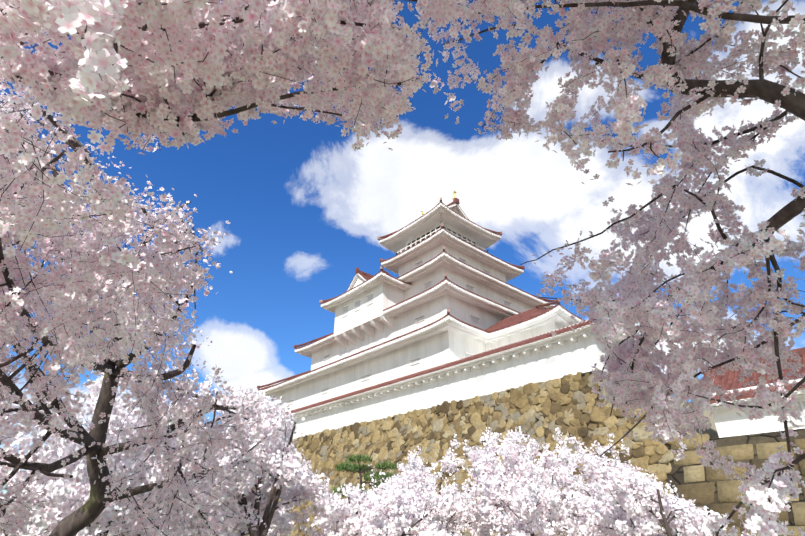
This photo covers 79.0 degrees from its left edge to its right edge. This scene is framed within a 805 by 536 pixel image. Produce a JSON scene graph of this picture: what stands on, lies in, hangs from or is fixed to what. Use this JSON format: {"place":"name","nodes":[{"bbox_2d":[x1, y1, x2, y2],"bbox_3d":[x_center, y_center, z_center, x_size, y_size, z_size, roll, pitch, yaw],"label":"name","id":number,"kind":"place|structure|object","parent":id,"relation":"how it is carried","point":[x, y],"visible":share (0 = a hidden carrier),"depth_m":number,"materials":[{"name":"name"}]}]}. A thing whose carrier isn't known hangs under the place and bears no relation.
{"place":"outdoors","nodes":[
{"label":"outdoors","id":0,"kind":"place"},
{"bbox_2d":[13,354,302,535],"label":"cherry tree","id":1,"kind":"object","parent":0,"point":[93,399],"depth_m":12.63,"materials":[{"name":"pink plant"}]},
{"bbox_2d":[0,0,476,154],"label":"cherry tree","id":2,"kind":"object","parent":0,"point":[77,82],"depth_m":1.83,"materials":[{"name":"pink plant"}]},
{"bbox_2d":[0,0,804,526],"label":"sky","id":3,"kind":"structure","parent":0,"point":[304,209],"materials":[{"name":"blue"}]},
{"bbox_2d":[361,433,489,535],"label":"cherry tree","id":4,"kind":"object","parent":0,"point":[448,463],"depth_m":16.08,"materials":[{"name":"plant"}]},
{"bbox_2d":[247,370,804,534],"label":"stone base wall","id":5,"kind":"structure","parent":0,"point":[675,475],"depth_m":21.29,"materials":[{"name":"beige stone"}]},
{"bbox_2d":[257,191,639,438],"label":"castle tower","id":6,"kind":"structure","parent":5,"relation":"on","point":[449,314],"depth_m":46.38,"materials":[{"name":"paint"}]},
{"bbox_2d":[671,434,804,535],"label":"cut stone blocks","id":7,"kind":"structure","parent":5,"relation":"attached to","point":[727,492],"depth_m":20.28,"materials":[{"name":"beige stone"}]},
{"bbox_2d":[694,347,804,437],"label":"building","id":8,"kind":"structure","parent":5,"relation":"attached to","point":[729,422],"depth_m":23.52,"materials":[{"name":"paint"}]},
{"bbox_2d":[528,432,677,535],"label":"cherry tree","id":9,"kind":"object","parent":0,"point":[585,458],"depth_m":15.09,"materials":[{"name":"pink plant"}]},
{"bbox_2d":[418,0,804,535],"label":"cherry tree","id":10,"kind":"object","parent":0,"point":[762,509],"depth_m":2.72,"materials":[{"name":"pink plant"}]},
{"label":"ground","id":11,"kind":"structure","parent":0,"visible":0},
{"bbox_2d":[0,366,257,535],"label":"cherry tree","id":12,"kind":"object","parent":11,"relation":"on","point":[76,493],"depth_m":8.07,"materials":[{"name":"pink plant"}]},
{"bbox_2d":[0,77,286,535],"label":"cherry tree","id":13,"kind":"object","parent":11,"relation":"on","point":[57,198],"depth_m":3.61,"materials":[{"name":"pink plant"}]},
{"bbox_2d":[123,437,313,535],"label":"cherry tree","id":14,"kind":"object","parent":11,"relation":"on","point":[282,525],"depth_m":16.76,"materials":[{"name":"plant"}]},
{"bbox_2d":[149,384,340,535],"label":"cherry tree","id":15,"kind":"object","parent":11,"relation":"on","point":[295,478],"depth_m":10.79,"materials":[{"name":"pink plant"}]},
{"bbox_2d":[332,452,398,498],"bbox_3d":[-1.367,9.575,19.050,3.442,4.496,2.481,71,-73,-61],"label":"pine tree","id":16,"kind":"object","parent":11,"relation":"on","point":[344,466],"depth_m":19.61,"materials":[{"name":"green plant"}]},
{"bbox_2d":[305,462,470,535],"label":"cherry tree","id":17,"kind":"object","parent":11,"relation":"on","point":[404,507],"depth_m":11.13,"materials":[{"name":"plant"}]},
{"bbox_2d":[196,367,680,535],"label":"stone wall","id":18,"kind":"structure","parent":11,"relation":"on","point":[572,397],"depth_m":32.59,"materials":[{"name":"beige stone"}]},
{"bbox_2d":[446,426,601,535],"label":"cherry tree","id":19,"kind":"object","parent":11,"relation":"on","point":[523,485],"depth_m":13.56,"materials":[{"name":"plant"}]},
{"bbox_2d":[565,456,734,535],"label":"cherry tree","id":20,"kind":"object","parent":11,"relation":"on","point":[634,511],"depth_m":10.62,"materials":[{"name":"plant"}]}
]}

